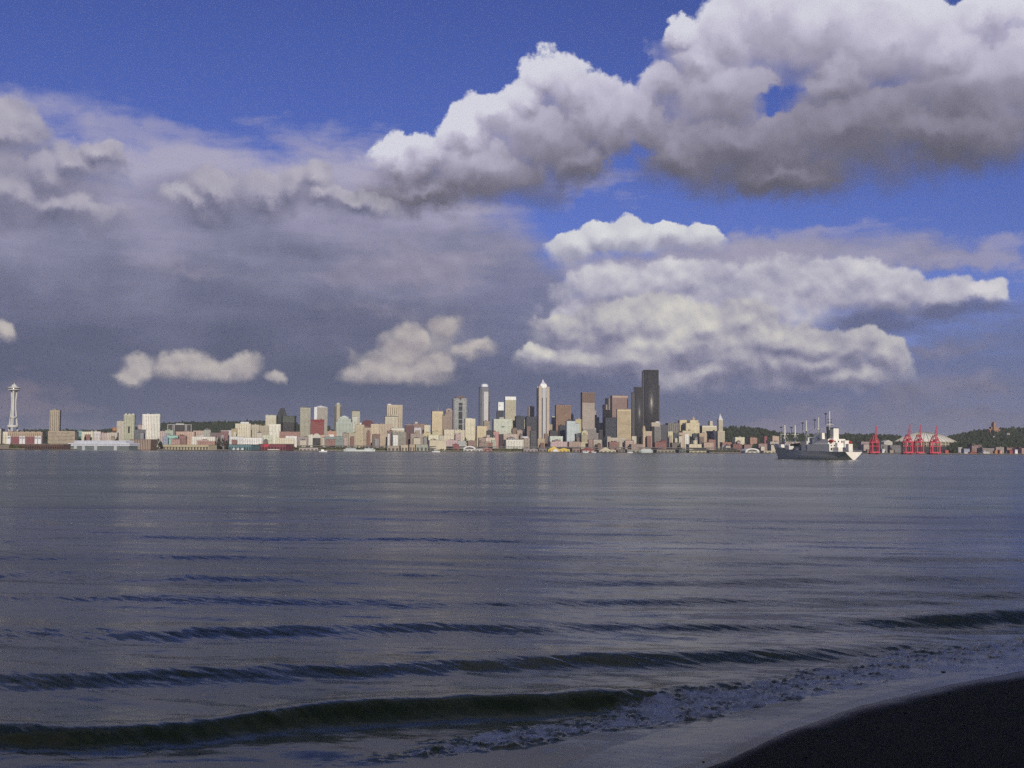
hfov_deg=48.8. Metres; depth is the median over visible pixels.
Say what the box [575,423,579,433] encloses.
city building
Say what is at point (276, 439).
window glass
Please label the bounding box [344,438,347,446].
house
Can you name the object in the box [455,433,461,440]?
house
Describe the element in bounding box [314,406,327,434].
office tower
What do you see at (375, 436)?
city building
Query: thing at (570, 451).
sea wall
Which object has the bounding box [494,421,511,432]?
window glass
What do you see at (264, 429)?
city building
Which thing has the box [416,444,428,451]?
pier shed
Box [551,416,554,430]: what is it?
city building
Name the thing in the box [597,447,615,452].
pier shed
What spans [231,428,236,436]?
city building
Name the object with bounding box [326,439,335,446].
house
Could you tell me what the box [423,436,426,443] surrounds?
house
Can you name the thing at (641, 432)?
window glass
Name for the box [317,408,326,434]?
window glass
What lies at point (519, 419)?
window glass
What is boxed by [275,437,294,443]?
city building
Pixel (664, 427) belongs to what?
window glass
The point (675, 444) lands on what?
city building
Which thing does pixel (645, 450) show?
ferry
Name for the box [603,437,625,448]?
city building
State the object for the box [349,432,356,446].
city building
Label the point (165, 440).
city building
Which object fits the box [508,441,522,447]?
window glass
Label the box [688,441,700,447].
window glass
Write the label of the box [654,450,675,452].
pier shed
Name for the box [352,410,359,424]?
city building
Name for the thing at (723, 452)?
pier shed
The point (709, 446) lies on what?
city building
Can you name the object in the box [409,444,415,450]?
pier shed
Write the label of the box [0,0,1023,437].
sky
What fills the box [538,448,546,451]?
pier shed
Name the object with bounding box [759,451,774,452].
pier shed
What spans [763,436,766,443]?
city building
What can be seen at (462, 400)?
window glass
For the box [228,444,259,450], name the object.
pier shed
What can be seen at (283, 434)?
city building
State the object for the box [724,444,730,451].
city building
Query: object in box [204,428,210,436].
city building
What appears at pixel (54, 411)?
window glass
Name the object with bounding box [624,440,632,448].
city building
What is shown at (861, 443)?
city building
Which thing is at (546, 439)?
city building
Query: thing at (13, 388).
observation tower
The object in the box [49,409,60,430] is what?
city building
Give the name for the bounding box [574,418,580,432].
city building
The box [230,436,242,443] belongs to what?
city building
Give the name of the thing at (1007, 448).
city building
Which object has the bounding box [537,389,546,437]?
window glass
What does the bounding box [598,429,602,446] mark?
city building
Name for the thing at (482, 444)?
city building
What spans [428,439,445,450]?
city building
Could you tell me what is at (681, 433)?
city building
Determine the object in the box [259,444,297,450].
pier shed
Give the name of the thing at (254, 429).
city building
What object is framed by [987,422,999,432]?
hilltop building
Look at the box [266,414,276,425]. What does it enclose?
city building
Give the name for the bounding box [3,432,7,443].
city building
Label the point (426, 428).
city building
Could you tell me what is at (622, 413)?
window glass
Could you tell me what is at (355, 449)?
moored ship
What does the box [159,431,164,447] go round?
city building
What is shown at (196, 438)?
city building
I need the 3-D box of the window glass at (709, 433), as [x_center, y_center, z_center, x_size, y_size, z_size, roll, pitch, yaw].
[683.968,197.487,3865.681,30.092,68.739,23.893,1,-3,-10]
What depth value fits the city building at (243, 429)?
3463.55 m
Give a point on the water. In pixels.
(168, 608)
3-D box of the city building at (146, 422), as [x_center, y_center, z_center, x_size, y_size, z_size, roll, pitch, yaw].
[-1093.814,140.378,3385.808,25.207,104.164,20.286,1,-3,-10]
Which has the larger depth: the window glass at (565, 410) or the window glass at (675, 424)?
the window glass at (565, 410)
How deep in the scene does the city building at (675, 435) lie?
3802.43 m
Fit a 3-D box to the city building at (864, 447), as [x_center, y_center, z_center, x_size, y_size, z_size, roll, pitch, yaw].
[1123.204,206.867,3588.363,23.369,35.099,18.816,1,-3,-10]
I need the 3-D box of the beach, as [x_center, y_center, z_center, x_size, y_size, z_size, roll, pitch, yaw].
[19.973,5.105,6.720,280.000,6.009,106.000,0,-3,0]
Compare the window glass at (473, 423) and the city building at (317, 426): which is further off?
the window glass at (473, 423)
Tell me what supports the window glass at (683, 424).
in the city building at (693, 425)
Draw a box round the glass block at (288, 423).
[281,416,296,431]
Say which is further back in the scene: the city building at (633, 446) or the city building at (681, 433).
the city building at (681, 433)
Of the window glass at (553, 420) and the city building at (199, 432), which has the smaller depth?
the city building at (199, 432)
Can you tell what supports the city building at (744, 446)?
on the ground
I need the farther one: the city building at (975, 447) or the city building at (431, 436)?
the city building at (431, 436)
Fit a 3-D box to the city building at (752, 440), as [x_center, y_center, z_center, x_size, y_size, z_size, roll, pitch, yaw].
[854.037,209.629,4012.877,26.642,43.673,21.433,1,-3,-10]
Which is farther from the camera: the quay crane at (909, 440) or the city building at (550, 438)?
the city building at (550, 438)
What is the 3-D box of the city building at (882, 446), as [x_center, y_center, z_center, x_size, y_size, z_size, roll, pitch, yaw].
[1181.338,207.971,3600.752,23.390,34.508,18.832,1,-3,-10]
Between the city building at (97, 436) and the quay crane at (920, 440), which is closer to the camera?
the city building at (97, 436)
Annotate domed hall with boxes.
[361,420,373,427]
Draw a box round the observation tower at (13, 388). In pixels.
[7,382,19,430]
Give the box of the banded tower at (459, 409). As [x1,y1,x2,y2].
[452,395,466,429]
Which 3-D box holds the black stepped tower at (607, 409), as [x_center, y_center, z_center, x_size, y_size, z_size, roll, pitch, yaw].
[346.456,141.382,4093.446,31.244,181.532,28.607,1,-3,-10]
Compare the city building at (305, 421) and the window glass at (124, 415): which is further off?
the city building at (305, 421)
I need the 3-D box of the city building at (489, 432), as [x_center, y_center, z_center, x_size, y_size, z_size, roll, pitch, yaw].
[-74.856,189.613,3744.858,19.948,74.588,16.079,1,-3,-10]
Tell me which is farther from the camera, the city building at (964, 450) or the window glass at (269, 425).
the window glass at (269, 425)
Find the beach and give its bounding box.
[710,671,1023,767]
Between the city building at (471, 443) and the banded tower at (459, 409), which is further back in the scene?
the banded tower at (459, 409)
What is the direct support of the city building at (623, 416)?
on the ground
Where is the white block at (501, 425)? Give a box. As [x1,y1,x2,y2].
[492,417,511,433]
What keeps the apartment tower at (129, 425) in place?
on the ground
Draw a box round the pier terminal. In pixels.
[68,441,138,449]
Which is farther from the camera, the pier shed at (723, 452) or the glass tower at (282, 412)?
the glass tower at (282, 412)
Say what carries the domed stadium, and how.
on the ground
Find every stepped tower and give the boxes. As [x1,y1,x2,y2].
[336,416,352,436]
[602,398,611,428]
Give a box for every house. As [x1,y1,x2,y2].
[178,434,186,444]
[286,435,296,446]
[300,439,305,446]
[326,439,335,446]
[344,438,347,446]
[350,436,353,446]
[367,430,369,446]
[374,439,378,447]
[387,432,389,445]
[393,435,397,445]
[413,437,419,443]
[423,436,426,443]
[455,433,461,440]
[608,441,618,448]
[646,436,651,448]
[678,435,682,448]
[685,434,688,448]
[698,437,703,443]
[770,444,774,450]
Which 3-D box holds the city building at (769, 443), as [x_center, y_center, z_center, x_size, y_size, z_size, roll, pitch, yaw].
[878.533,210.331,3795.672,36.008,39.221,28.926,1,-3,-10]
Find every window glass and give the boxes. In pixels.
[48,432,77,443]
[50,411,58,430]
[117,422,123,440]
[124,415,133,440]
[143,415,150,438]
[151,415,159,446]
[168,425,191,434]
[236,427,249,437]
[269,425,279,443]
[275,439,293,443]
[300,409,309,436]
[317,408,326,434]
[336,418,350,436]
[356,428,361,447]
[364,429,370,446]
[371,425,377,444]
[379,425,390,445]
[385,417,395,426]
[388,408,400,427]
[393,433,405,445]
[431,413,442,435]
[446,412,451,429]
[452,399,466,428]
[467,423,474,440]
[477,427,486,445]
[479,389,489,425]
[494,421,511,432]
[506,400,515,427]
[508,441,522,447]
[515,417,523,435]
[525,417,534,435]
[530,432,535,446]
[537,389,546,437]
[552,418,554,430]
[555,406,570,430]
[567,422,574,441]
[582,393,594,402]
[583,429,596,439]
[603,418,616,434]
[613,399,627,417]
[618,411,630,439]
[641,432,651,448]
[655,427,660,441]
[661,426,667,440]
[669,424,677,433]
[683,424,698,432]
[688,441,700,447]
[708,432,715,437]
[718,426,723,447]
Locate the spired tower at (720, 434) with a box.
[716,415,724,448]
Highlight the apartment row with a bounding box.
[7,431,43,444]
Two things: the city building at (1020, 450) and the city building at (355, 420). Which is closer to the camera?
the city building at (1020, 450)
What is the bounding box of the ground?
[43,429,1013,453]
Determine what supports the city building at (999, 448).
on the ground
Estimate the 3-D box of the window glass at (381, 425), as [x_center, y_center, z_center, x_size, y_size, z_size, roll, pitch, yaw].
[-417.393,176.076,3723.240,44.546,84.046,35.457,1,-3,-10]
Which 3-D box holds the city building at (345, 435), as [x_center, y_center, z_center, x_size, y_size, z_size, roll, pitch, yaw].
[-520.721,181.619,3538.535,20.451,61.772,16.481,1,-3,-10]
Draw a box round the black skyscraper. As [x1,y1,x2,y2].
[631,370,659,443]
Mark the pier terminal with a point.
(105, 445)
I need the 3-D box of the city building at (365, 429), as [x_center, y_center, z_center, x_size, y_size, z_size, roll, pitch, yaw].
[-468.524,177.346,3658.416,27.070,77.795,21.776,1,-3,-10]
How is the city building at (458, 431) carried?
on the ground
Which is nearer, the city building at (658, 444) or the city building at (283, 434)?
the city building at (283, 434)
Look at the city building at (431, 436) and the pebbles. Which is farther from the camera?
the city building at (431, 436)
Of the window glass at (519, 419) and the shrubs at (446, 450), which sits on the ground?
the shrubs at (446, 450)
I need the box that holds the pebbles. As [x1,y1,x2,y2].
[702,667,1005,765]
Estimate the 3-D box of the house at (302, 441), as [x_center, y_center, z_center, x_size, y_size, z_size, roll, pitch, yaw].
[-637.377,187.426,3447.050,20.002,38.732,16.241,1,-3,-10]
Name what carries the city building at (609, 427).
on the ground
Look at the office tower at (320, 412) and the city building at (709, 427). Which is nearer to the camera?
the office tower at (320, 412)
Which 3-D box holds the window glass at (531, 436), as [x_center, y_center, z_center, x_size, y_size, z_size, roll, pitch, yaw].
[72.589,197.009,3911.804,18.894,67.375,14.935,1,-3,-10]
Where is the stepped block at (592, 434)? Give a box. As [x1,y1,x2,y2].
[581,428,597,439]
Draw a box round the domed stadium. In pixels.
[894,432,955,445]
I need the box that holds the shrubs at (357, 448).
[294,446,384,449]
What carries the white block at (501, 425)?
on the ground
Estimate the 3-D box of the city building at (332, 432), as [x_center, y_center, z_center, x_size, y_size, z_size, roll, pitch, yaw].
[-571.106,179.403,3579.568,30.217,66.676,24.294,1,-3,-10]
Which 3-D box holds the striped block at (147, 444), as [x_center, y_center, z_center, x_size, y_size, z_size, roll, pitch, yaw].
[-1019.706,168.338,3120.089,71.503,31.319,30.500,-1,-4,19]
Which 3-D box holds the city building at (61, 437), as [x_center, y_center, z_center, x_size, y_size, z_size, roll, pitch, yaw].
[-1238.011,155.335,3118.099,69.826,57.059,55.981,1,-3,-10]
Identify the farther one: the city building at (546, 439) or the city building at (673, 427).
the city building at (673, 427)
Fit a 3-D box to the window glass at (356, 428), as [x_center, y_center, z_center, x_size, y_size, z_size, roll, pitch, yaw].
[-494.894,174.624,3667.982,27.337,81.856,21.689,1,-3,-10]
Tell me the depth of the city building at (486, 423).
3876.22 m
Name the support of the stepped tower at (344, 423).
on the ground
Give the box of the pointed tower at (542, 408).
[537,380,548,438]
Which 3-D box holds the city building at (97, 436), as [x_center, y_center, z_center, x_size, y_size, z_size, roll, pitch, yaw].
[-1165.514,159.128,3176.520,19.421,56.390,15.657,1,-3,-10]
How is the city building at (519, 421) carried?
on the ground
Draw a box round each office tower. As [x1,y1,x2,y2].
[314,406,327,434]
[496,402,503,418]
[504,397,515,427]
[581,392,594,428]
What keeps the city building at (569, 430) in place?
on the ground
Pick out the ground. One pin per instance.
(926, 449)
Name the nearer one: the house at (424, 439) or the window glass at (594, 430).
the house at (424, 439)
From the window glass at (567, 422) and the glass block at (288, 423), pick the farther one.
the window glass at (567, 422)
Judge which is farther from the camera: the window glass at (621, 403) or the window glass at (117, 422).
the window glass at (621, 403)
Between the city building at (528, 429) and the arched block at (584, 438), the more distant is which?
the city building at (528, 429)
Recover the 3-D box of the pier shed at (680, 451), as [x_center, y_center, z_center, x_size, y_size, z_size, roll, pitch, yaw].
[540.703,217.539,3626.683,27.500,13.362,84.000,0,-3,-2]
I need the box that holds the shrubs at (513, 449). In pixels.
[494,448,522,450]
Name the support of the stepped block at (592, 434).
on the ground
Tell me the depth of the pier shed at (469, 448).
3546.15 m
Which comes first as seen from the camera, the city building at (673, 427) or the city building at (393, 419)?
the city building at (393, 419)
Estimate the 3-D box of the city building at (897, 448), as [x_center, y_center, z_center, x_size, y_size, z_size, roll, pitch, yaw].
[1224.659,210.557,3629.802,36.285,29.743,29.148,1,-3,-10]
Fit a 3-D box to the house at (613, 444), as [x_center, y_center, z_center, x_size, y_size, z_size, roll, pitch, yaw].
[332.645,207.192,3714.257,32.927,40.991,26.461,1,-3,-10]
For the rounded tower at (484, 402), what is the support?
on the ground
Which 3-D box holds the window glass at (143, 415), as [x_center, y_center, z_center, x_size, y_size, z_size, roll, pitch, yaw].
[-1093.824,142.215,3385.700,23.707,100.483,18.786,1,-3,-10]
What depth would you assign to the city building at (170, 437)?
3217.12 m
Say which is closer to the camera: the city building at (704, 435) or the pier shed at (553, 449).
the pier shed at (553, 449)
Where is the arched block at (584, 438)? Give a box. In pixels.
[580,430,587,448]
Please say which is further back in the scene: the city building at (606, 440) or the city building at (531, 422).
the city building at (531, 422)
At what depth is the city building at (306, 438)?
3468.98 m
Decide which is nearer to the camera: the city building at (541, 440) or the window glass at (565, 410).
the city building at (541, 440)
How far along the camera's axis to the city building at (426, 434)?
3661.72 m
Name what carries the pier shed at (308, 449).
on the ground
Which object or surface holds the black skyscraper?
on the ground
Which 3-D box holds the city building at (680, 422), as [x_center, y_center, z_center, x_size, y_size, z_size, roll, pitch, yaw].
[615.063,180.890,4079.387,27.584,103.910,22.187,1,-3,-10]
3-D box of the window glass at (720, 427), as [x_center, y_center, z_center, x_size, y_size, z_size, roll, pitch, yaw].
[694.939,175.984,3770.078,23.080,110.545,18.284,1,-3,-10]
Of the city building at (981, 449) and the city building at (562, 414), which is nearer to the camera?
the city building at (981, 449)
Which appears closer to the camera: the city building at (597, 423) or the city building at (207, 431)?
the city building at (207, 431)
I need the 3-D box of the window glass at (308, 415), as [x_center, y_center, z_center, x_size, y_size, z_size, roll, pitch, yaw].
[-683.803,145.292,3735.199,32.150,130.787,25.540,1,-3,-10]
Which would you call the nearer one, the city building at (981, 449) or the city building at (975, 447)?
the city building at (981, 449)
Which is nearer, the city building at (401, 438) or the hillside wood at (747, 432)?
the city building at (401, 438)
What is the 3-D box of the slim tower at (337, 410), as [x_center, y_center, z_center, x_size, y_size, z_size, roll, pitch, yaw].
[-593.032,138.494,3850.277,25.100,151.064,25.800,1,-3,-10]
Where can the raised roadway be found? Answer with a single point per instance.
(705, 449)
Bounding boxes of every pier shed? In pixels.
[0,444,8,448]
[14,444,76,449]
[161,445,216,450]
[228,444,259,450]
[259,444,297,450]
[298,448,319,450]
[387,446,399,450]
[401,445,408,451]
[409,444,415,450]
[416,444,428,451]
[463,446,476,451]
[483,448,492,451]
[522,448,537,451]
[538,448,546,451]
[547,446,569,451]
[571,448,579,451]
[580,448,594,451]
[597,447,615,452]
[625,449,639,452]
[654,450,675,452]
[676,450,686,452]
[686,451,706,452]
[707,452,739,452]
[741,448,759,452]
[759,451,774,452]
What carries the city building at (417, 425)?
on the ground
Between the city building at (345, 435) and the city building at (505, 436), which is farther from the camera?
the city building at (505, 436)
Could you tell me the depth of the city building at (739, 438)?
3734.03 m
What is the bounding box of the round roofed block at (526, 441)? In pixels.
[520,436,529,448]
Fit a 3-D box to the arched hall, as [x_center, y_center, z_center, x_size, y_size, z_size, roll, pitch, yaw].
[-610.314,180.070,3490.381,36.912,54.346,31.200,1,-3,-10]
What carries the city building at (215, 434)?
on the ground
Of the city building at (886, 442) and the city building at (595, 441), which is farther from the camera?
the city building at (886, 442)
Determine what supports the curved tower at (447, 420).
on the ground
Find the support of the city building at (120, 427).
on the ground
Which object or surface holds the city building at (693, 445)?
on the ground
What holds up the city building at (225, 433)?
on the ground
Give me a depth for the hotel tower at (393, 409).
3938.70 m
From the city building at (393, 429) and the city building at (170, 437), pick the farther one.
the city building at (393, 429)
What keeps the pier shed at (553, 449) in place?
on the ground
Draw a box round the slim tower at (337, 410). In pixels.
[334,403,341,430]
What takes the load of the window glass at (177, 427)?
in the office building at (181, 427)
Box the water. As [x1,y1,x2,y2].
[0,450,1023,767]
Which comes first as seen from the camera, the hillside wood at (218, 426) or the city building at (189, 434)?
the city building at (189, 434)
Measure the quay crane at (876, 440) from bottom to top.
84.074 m
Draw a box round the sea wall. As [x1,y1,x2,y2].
[0,448,1023,454]
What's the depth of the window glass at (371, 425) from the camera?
3650.42 m
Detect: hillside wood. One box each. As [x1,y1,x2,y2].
[5,427,161,432]
[161,419,330,432]
[723,425,901,447]
[947,426,1023,452]
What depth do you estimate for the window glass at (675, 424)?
4007.24 m
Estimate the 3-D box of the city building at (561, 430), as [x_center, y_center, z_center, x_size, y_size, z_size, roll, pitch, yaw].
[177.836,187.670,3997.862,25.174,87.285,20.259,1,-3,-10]
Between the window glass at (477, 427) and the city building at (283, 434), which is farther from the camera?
the window glass at (477, 427)
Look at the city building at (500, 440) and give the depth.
3745.70 m
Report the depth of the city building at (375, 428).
3650.35 m
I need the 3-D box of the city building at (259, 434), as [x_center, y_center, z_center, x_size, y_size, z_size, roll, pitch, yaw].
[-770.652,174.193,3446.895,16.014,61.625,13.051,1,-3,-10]
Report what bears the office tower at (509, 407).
on the ground
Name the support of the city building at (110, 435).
on the ground
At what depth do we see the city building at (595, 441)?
3730.07 m
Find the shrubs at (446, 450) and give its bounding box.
[428,449,463,450]
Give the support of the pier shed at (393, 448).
on the ground
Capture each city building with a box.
[0,429,4,443]
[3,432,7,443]
[48,430,78,443]
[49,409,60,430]
[82,431,93,440]
[93,431,101,440]
[101,432,106,440]
[107,432,118,440]
[117,420,123,440]
[135,429,145,438]
[142,413,150,438]
[151,413,160,446]
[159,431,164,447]
[163,437,167,444]
[165,429,173,435]
[167,435,178,444]
[171,438,180,444]
[176,431,195,444]
[192,436,216,444]
[193,430,203,435]
[198,441,215,444]
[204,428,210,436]
[210,432,220,445]
[221,430,228,446]
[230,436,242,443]
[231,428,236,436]
[235,422,250,437]
[243,437,262,444]
[251,424,258,437]
[257,431,261,437]
[259,425,268,437]
[263,434,272,443]
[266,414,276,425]
[269,423,280,443]
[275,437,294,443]
[279,431,299,444]
[298,436,308,446]
[300,407,310,436]
[310,419,323,434]
[320,434,329,446]
[324,436,342,446]
[327,430,336,436]
[342,432,348,446]
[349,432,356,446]
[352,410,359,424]
[352,416,357,431]
[355,424,363,447]
[363,427,370,446]
[371,423,378,446]
[372,434,379,446]
[379,424,392,447]
[384,414,397,427]
[387,430,392,445]
[391,427,403,431]
[392,431,405,447]
[405,424,413,444]
[410,433,423,443]
[413,422,424,433]
[423,432,430,443]
[424,424,429,432]
[428,434,438,439]
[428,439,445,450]
[431,411,442,435]
[443,429,453,439]
[446,439,457,449]
[453,443,458,450]
[454,429,464,440]
[458,440,465,447]
[464,418,474,444]
[467,440,475,447]
[476,426,486,447]
[478,437,485,442]
[478,442,487,447]
[483,420,489,430]
[486,430,492,437]
[486,437,494,442]
[493,431,498,447]
[499,434,502,447]
[503,433,516,447]
[504,439,522,448]
[515,415,523,435]
[516,428,521,438]
[525,416,536,445]
[526,426,530,437]
[528,406,533,416]
[530,430,535,447]
[537,438,544,447]
[544,434,547,448]
[548,436,562,441]
[548,441,566,448]
[549,430,557,435]
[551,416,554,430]
[555,405,570,430]
[558,425,564,441]
[565,419,574,441]
[567,441,580,450]
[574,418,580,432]
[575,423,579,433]
[588,440,592,448]
[593,439,601,448]
[595,417,598,432]
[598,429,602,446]
[603,417,616,437]
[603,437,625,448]
[610,395,627,417]
[616,408,630,439]
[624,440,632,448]
[629,444,642,448]
[641,426,651,448]
[652,441,665,451]
[660,425,667,446]
[665,422,678,433]
[667,431,672,448]
[670,442,680,450]
[673,433,678,442]
[677,432,684,448]
[678,420,686,431]
[680,430,692,443]
[682,417,699,432]
[686,440,701,450]
[697,433,706,442]
[699,421,716,432]
[701,442,713,451]
[706,430,715,439]
[707,439,715,449]
[720,442,731,449]
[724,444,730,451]
[730,443,741,451]
[732,436,744,444]
[742,444,751,448]
[748,437,756,444]
[756,443,766,450]
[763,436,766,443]
[767,441,779,450]
[770,435,778,441]
[858,441,868,449]
[861,444,868,452]
[880,440,891,444]
[880,444,887,452]
[887,445,900,452]
[961,448,969,452]
[969,445,977,451]
[977,447,993,452]
[992,446,1003,452]
[1004,447,1012,452]
[1012,447,1023,453]
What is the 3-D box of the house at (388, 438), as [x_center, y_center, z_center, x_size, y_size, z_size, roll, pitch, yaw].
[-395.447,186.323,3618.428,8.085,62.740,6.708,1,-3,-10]
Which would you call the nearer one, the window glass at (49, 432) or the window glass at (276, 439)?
the window glass at (49, 432)
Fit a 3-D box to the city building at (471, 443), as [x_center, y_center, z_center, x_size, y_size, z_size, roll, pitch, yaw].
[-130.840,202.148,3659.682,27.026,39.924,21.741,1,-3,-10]
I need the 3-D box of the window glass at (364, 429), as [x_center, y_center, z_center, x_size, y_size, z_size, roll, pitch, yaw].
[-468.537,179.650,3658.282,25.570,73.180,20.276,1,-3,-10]
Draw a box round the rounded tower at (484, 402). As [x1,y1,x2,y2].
[479,384,489,425]
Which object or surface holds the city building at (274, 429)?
on the ground
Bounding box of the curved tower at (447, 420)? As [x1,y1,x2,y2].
[442,408,451,434]
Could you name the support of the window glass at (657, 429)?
in the civic tower at (655, 427)
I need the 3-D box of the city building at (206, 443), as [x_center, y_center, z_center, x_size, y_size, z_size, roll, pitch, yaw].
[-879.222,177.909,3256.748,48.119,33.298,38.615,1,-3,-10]
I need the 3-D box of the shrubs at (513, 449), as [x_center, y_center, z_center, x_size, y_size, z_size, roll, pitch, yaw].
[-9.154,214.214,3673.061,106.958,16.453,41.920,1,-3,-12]
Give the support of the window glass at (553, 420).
in the city building at (553, 422)
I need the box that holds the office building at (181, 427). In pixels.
[167,424,191,434]
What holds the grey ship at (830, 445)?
on the water
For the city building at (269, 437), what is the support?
on the ground
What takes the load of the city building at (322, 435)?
on the ground
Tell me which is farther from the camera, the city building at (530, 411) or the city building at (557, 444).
the city building at (530, 411)
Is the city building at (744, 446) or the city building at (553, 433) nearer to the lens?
the city building at (744, 446)
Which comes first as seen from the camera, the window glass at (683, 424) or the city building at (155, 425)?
the city building at (155, 425)
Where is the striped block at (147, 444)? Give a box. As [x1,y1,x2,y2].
[129,439,156,449]
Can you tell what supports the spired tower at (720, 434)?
on the ground
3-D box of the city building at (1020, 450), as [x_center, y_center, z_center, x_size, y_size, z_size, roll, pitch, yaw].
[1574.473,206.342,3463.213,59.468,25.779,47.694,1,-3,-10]
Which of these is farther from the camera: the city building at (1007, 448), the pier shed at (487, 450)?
the pier shed at (487, 450)
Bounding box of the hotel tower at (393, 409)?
[386,404,402,427]
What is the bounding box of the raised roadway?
[297,445,741,451]
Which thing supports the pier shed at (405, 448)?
on the ground
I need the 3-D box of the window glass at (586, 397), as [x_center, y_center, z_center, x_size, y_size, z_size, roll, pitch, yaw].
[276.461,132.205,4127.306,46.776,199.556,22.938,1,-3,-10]
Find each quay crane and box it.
[869,426,879,452]
[902,425,913,452]
[914,425,923,452]
[929,426,940,453]
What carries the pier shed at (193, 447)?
on the ground
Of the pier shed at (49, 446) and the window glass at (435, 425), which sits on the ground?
the pier shed at (49, 446)
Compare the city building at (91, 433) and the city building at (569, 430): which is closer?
the city building at (91, 433)
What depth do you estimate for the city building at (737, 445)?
3639.39 m
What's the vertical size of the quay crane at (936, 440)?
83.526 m
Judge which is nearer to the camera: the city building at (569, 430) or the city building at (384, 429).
the city building at (384, 429)
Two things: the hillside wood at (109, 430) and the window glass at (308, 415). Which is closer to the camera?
the window glass at (308, 415)
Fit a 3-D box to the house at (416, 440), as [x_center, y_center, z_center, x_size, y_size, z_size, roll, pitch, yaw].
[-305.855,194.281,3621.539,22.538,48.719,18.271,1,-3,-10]
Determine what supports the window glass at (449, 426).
in the curved tower at (447, 420)
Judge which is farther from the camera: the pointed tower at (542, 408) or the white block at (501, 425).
the pointed tower at (542, 408)
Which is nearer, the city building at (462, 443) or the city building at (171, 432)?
the city building at (171, 432)
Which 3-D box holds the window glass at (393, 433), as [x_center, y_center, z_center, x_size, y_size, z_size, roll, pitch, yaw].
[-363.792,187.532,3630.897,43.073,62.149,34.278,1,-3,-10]
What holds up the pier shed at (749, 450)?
on the ground
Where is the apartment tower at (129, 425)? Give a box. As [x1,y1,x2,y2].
[123,413,135,440]
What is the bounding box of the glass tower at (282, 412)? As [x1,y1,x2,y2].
[276,408,286,423]
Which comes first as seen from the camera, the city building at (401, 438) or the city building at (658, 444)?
the city building at (401, 438)
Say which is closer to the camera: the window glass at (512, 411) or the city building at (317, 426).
the city building at (317, 426)
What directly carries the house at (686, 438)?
on the ground
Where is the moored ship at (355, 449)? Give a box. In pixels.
[343,447,374,450]
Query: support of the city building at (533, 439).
on the ground
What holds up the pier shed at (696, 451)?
on the ground
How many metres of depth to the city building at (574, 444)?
3680.28 m
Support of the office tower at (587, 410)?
on the ground
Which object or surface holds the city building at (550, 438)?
on the ground
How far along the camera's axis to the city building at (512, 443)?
3703.07 m
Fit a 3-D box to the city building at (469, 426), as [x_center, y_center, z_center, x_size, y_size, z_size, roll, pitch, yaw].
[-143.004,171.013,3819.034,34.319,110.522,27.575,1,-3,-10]
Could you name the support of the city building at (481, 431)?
on the ground
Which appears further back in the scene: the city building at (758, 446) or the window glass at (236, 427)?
the city building at (758, 446)
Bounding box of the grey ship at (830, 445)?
[774,411,861,459]
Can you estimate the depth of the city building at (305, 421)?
3723.36 m
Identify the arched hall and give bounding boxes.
[308,433,320,446]
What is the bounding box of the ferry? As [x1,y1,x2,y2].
[639,448,652,452]
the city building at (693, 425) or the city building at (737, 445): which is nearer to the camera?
the city building at (737, 445)
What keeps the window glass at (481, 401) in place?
in the rounded tower at (484, 402)
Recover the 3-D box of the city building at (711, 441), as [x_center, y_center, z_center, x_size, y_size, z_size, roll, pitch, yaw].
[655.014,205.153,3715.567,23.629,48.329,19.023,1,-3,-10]
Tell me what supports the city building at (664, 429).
on the ground
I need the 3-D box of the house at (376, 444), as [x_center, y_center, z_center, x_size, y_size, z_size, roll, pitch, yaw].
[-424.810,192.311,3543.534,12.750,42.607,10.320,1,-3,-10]
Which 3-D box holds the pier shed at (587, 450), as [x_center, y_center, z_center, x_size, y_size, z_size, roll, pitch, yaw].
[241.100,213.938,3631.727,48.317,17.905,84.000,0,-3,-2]
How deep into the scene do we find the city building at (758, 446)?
3694.69 m
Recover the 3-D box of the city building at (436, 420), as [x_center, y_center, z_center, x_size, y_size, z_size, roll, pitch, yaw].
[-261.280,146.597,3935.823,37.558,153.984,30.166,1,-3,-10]
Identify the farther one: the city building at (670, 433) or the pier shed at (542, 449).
the city building at (670, 433)
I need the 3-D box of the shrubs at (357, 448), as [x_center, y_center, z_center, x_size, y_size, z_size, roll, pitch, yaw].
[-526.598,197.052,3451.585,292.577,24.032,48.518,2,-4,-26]
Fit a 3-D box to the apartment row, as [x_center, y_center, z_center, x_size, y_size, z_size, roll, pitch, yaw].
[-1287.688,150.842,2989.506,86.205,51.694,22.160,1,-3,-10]
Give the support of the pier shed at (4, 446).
on the ground
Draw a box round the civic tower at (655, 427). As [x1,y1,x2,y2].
[650,421,660,441]
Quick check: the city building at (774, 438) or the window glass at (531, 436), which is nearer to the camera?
the window glass at (531, 436)
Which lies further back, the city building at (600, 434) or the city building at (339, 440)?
the city building at (600, 434)

